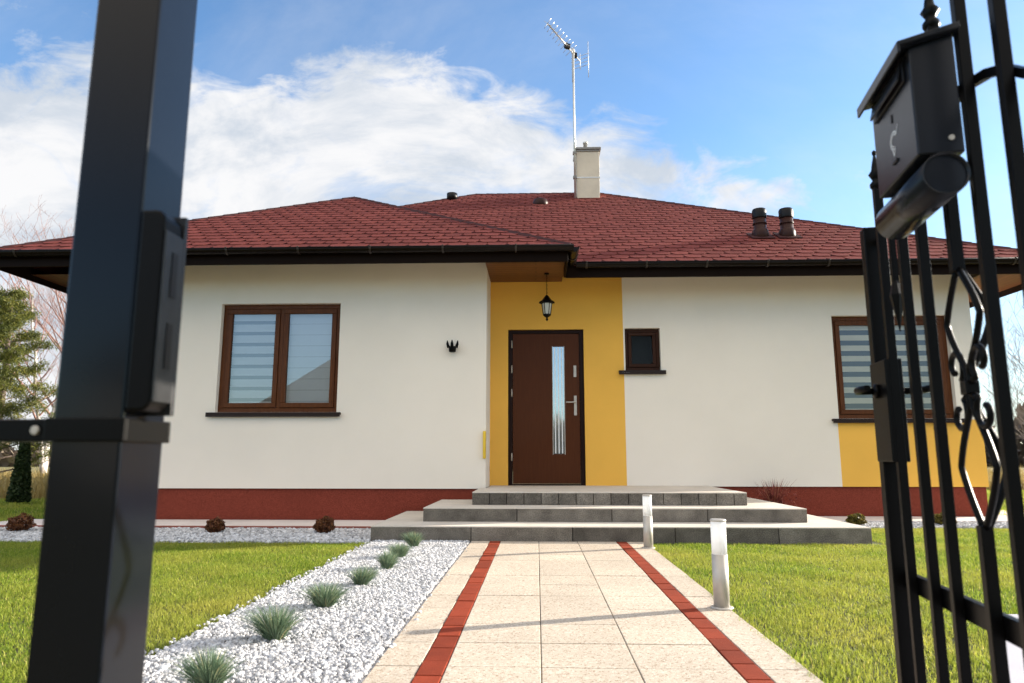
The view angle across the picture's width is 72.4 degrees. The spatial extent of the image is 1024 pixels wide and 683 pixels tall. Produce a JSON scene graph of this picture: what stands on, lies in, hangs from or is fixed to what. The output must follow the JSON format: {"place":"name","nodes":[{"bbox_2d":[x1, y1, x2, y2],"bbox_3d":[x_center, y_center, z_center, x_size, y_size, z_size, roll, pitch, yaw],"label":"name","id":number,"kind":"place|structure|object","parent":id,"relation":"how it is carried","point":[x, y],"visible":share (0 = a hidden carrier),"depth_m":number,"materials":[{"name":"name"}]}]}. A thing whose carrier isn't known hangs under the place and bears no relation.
{"place":"outdoors","nodes":[
{"label":"outdoors","id":0,"kind":"place"},
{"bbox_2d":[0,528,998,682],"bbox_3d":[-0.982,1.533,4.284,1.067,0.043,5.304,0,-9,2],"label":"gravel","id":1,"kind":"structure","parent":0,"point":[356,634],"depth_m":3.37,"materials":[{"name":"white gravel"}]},
{"bbox_2d":[26,0,197,682],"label":"gate post","id":2,"kind":"object","parent":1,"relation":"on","point":[106,433],"visible":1,"depth_m":1.05,"materials":[{"name":"black metal"}]},
{"bbox_2d":[0,419,44,441],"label":"metal fence","id":3,"kind":"object","parent":2,"relation":"attached to","point":[21,430],"visible":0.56,"depth_m":1.04,"materials":[{"name":"black metal"}]},
{"bbox_2d":[160,644,253,682],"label":"fescue clump","id":4,"kind":"object","parent":1,"relation":"on","point":[213,668],"visible":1,"depth_m":2.46,"materials":[{"name":"green plant"}]},
{"bbox_2d":[236,601,310,640],"bbox_3d":[-1.082,1.270,3.173,0.395,0.175,0.360,-3,-10,17],"label":"fescue clump","id":5,"kind":"object","parent":1,"relation":"on","point":[276,627],"visible":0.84,"depth_m":3.13,"materials":[{"name":"green plant"}]},
{"bbox_2d":[296,581,354,607],"bbox_3d":[-1.027,1.390,3.840,0.363,0.155,0.374,4,-10,-24],"label":"fescue clump","id":6,"kind":"object","parent":1,"relation":"on","point":[321,596],"visible":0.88,"depth_m":3.82,"materials":[{"name":"green plant"}]},
{"bbox_2d":[344,563,384,585],"bbox_3d":[-0.952,1.504,4.511,0.330,0.148,0.350,8,-12,-41],"label":"fescue clump","id":7,"kind":"object","parent":1,"relation":"on","point":[365,577],"visible":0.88,"depth_m":4.48,"materials":[{"name":"green plant"}]},
{"bbox_2d":[370,549,402,569],"bbox_3d":[-0.912,1.609,5.194,0.298,0.164,0.302,-4,-10,23],"label":"fescue clump","id":8,"kind":"object","parent":1,"relation":"on","point":[387,561],"visible":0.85,"depth_m":5.16,"materials":[{"name":"green plant"}]},
{"bbox_2d":[385,541,413,556],"bbox_3d":[-0.942,1.713,5.757,0.320,0.142,0.334,2,-10,-10],"label":"fescue clump","id":9,"kind":"object","parent":1,"relation":"on","point":[401,549],"visible":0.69,"depth_m":5.73,"materials":[{"name":"green plant"}]},
{"bbox_2d":[399,530,424,546],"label":"fescue clump","id":10,"kind":"object","parent":1,"relation":"on","point":[414,540],"visible":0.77,"depth_m":6.40,"materials":[{"name":"green plant"}]},
{"bbox_2d":[0,521,1007,543],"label":"gravel","id":11,"kind":"structure","parent":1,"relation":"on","point":[260,534],"depth_m":7.34,"materials":[{"name":"grey gravel"}]},
{"bbox_2d":[5,512,36,531],"bbox_3d":[-5.440,2.010,7.759,0.290,0.238,0.288,-6,-11,34],"label":"barberry bush","id":12,"kind":"object","parent":11,"relation":"on","point":[24,522],"visible":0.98,"depth_m":7.70,"materials":[{"name":"brown plant"}]},
{"bbox_2d":[204,516,226,532],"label":"shrub","id":13,"kind":"object","parent":11,"relation":"on","point":[216,524],"visible":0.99,"depth_m":7.56,"materials":[{"name":"plant"}]},
{"bbox_2d":[312,515,335,532],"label":"barberry bush","id":14,"kind":"object","parent":11,"relation":"on","point":[326,524],"visible":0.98,"depth_m":7.52,"materials":[{"name":"brown plant"}]},
{"bbox_2d":[750,477,800,505],"bbox_3d":[3.410,1.986,9.188,0.712,0.421,0.637,4,-10,-23],"label":"barberry bush","id":15,"kind":"object","parent":11,"relation":"on","point":[774,496],"visible":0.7,"depth_m":9.14,"materials":[{"name":"red plant"}]},
{"bbox_2d":[845,513,866,524],"bbox_3d":[4.167,2.158,8.483,0.246,0.171,0.263,0,-9,2],"label":"dwarf conifer","id":16,"kind":"object","parent":11,"relation":"on","point":[857,518],"visible":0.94,"depth_m":8.42,"materials":[{"name":"green plant"}]},
{"bbox_2d":[934,512,942,524],"bbox_3d":[5.230,2.151,8.483,0.256,0.202,0.267,0,-9,2],"label":"dwarf conifer","id":17,"kind":"object","parent":11,"relation":"on","point":[938,518],"visible":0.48,"depth_m":8.45,"materials":[{"name":"green plant"}]},
{"bbox_2d":[0,510,1007,525],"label":"concrete strip","id":18,"kind":"object","parent":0,"point":[184,522],"visible":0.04,"depth_m":8.71,"materials":[{"name":"grey concrete"}]},
{"bbox_2d":[0,505,1017,682],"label":"lawn ground","id":19,"kind":"structure","parent":0,"point":[736,611],"depth_m":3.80,"materials":[{"name":"green plant"}]},
{"bbox_2d":[5,442,31,503],"bbox_3d":[-8.613,2.195,12.320,0.398,1.359,0.401,0,-9,2],"label":"young thuja","id":20,"kind":"object","parent":19,"relation":"on","point":[19,488],"visible":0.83,"depth_m":12.22,"materials":[{"name":"green plant"}]},
{"bbox_2d":[0,466,1023,499],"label":"dry grass","id":21,"kind":"structure","parent":0,"point":[39,484],"depth_m":15.16,"materials":[{"name":"plant"}]},
{"bbox_2d":[0,466,1023,680],"bbox_3d":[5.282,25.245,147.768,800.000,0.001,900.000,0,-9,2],"label":"ground","id":22,"kind":"structure","parent":0,"point":[33,472],"depth_m":48.27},
{"bbox_2d":[0,285,59,472],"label":"pine tree","id":23,"kind":"object","parent":22,"relation":"on","point":[9,320],"visible":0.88,"depth_m":17.95,"materials":[{"name":"green plant"}]},
{"bbox_2d":[0,226,63,469],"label":"bare tree","id":24,"kind":"object","parent":22,"relation":"on","point":[52,405],"visible":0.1,"depth_m":22.99,"materials":[{"name":"brown wood"}]},
{"bbox_2d":[0,207,65,473],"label":"bare tree","id":25,"kind":"object","parent":22,"relation":"on","point":[41,467],"visible":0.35,"depth_m":20.14,"materials":[{"name":"brown wood"}]},
{"bbox_2d":[1,196,73,471],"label":"bare tree","id":26,"kind":"object","parent":22,"relation":"on","point":[58,297],"visible":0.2,"depth_m":24.92,"materials":[{"name":"brown wood"}]},
{"bbox_2d":[14,276,64,465],"bbox_3d":[-17.576,0.100,30.313,6.802,11.464,5.672,0,-9,2],"label":"bare tree","id":27,"kind":"object","parent":22,"relation":"on","point":[46,322],"visible":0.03,"depth_m":29.31,"materials":[{"name":"brown plant"}]},
{"bbox_2d":[20,200,65,356],"bbox_3d":[-15.874,0.191,25.475,5.417,9.706,5.319,0,-9,2],"label":"bare tree","id":28,"kind":"object","parent":22,"relation":"on","point":[63,298],"visible":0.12,"depth_m":24.46,"materials":[{"name":"brown plant"}]},
{"bbox_2d":[0,525,370,528],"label":"kerb","id":29,"kind":"structure","parent":22,"relation":"on","point":[296,527],"depth_m":8.06,"materials":[{"name":"concrete"}]},
{"bbox_2d":[0,141,1021,519],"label":"bungalow","id":30,"kind":"object","parent":22,"relation":"on","point":[322,369],"visible":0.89,"depth_m":9.62,"materials":[{"name":"beige paint"}]},
{"bbox_2d":[205,304,340,416],"bbox_3d":[-3.123,0.247,9.354,1.775,1.522,0.218,0,-9,2],"label":"window","id":31,"kind":"structure","parent":30,"relation":"in","point":[277,360],"depth_m":9.43,"materials":[{"name":"brown wood"}]},
{"bbox_2d":[446,340,458,351],"bbox_3d":[-0.781,0.063,9.180,0.132,0.155,0.124,-9,-13,44],"label":"wall ornament","id":32,"kind":"object","parent":30,"relation":"attached to","point":[452,347],"depth_m":9.14,"materials":[{"name":"black paint"}]},
{"bbox_2d":[483,431,485,458],"bbox_3d":[-0.355,1.329,9.009,0.037,0.350,0.085,0,-9,2],"label":"pipe cover","id":33,"kind":"object","parent":30,"relation":"attached to","point":[484,444],"visible":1,"depth_m":8.97,"materials":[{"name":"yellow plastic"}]},
{"bbox_2d":[539,273,554,320],"bbox_3d":[0.479,-0.611,9.637,0.216,0.674,0.187,0,-9,2],"label":"hanging lantern","id":34,"kind":"object","parent":30,"relation":"hanging from","point":[546,302],"visible":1,"depth_m":9.57,"materials":[{"name":"black paint"}]},
{"bbox_2d":[508,330,585,485],"bbox_3d":[0.486,0.925,9.935,1.080,2.210,0.132,0,-9,2],"label":"door","id":35,"kind":"structure","parent":30,"relation":"in","point":[546,413],"depth_m":9.93,"materials":[{"name":"brown wood"}]},
{"bbox_2d":[544,19,588,197],"bbox_3d":[1.134,-4.927,14.855,0.440,3.840,1.540,-6,-11,31],"label":"roof antenna","id":36,"kind":"object","parent":30,"relation":"on","point":[566,45],"visible":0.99,"depth_m":15.17,"materials":[{"name":"metal"}]},
{"bbox_2d":[619,329,665,373],"bbox_3d":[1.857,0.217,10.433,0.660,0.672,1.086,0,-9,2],"label":"window","id":37,"kind":"structure","parent":30,"relation":"in","point":[642,352],"depth_m":10.05,"materials":[{"name":"brown wood"}]},
{"bbox_2d":[831,316,963,422],"bbox_3d":[5.320,0.386,9.841,1.775,1.517,0.218,0,-9,2],"label":"window","id":38,"kind":"structure","parent":30,"relation":"in","point":[850,334],"depth_m":9.93,"materials":[{"name":"brown wood"}]},
{"bbox_2d":[0,488,1023,521],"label":"lawn grass","id":39,"kind":"structure","parent":22,"relation":"on","point":[8,510],"depth_m":10.96,"materials":[{"name":"green plant"}]},
{"bbox_2d":[0,403,1023,466],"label":"wood","id":40,"kind":"object","parent":22,"relation":"on","point":[7,462],"visible":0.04,"depth_m":61.56,"materials":[{"name":"brown wood"}]},
{"bbox_2d":[411,541,773,682],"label":"path border","id":41,"kind":"object","parent":22,"relation":"on","point":[433,666],"visible":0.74,"depth_m":3.40,"materials":[{"name":"red brick"}]},
{"bbox_2d":[371,485,871,543],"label":"front steps","id":42,"kind":"structure","parent":22,"relation":"on","point":[680,514],"depth_m":7.34,"materials":[{"name":"grey concrete"}]},
{"bbox_2d":[974,291,1023,435],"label":"bare bush","id":43,"kind":"object","parent":22,"relation":"on","point":[1012,356],"visible":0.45,"depth_m":15.70,"materials":[{"name":"plant"}]},
{"bbox_2d":[980,364,1020,443],"bbox_3d":[11.726,2.110,17.934,2.304,3.430,2.961,-6,-11,30],"label":"bare bush","id":44,"kind":"object","parent":22,"relation":"on","point":[992,396],"visible":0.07,"depth_m":17.52,"materials":[{"name":"plant"}]},
{"bbox_2d":[981,301,1023,438],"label":"bare bush","id":45,"kind":"object","parent":22,"relation":"on","point":[1017,394],"visible":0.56,"depth_m":13.56,"materials":[{"name":"plant"}]},
{"bbox_2d":[0,0,1023,449],"label":"sky","id":46,"kind":"structure","parent":0,"point":[737,105],"materials":[{"name":"blue"}]},
{"bbox_2d":[539,569,541,682],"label":"path bed","id":47,"kind":"object","parent":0,"point":[540,627],"depth_m":3.38,"materials":[{"name":"beige concrete"}]},
{"bbox_2d":[362,541,822,682],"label":"path","id":48,"kind":"structure","parent":0,"point":[610,612],"depth_m":3.39,"materials":[{"name":"beige tile"}]},
{"bbox_2d":[642,494,654,548],"bbox_3d":[1.240,1.643,6.398,0.124,0.474,0.124,0,-9,2],"label":"bollard lamp","id":49,"kind":"object","parent":48,"relation":"on","point":[647,523],"visible":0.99,"depth_m":6.37,"materials":[{"name":"metal"}]},
{"bbox_2d":[710,518,733,609],"bbox_3d":[1.150,1.226,3.874,0.124,0.474,0.124,0,-9,2],"label":"bollard lamp","id":50,"kind":"object","parent":48,"relation":"on","point":[720,578],"visible":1,"depth_m":3.84,"materials":[{"name":"metal"}]},
{"bbox_2d":[1006,614,1023,682],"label":"driveway","id":51,"kind":"structure","parent":0,"point":[1015,662],"depth_m":2.76,"materials":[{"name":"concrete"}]},
{"bbox_2d":[854,0,1023,682],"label":"garden gate","id":52,"kind":"structure","parent":51,"relation":"on","point":[888,391],"depth_m":1.63,"materials":[{"name":"black metal"}]},
{"bbox_2d":[857,21,970,239],"bbox_3d":[0.940,-0.471,1.637,0.150,0.381,0.332,-2,-10,11],"label":"letter box","id":53,"kind":"object","parent":52,"relation":"attached to","point":[911,99],"visible":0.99,"depth_m":1.52,"materials":[{"name":"metal"}]}
]}

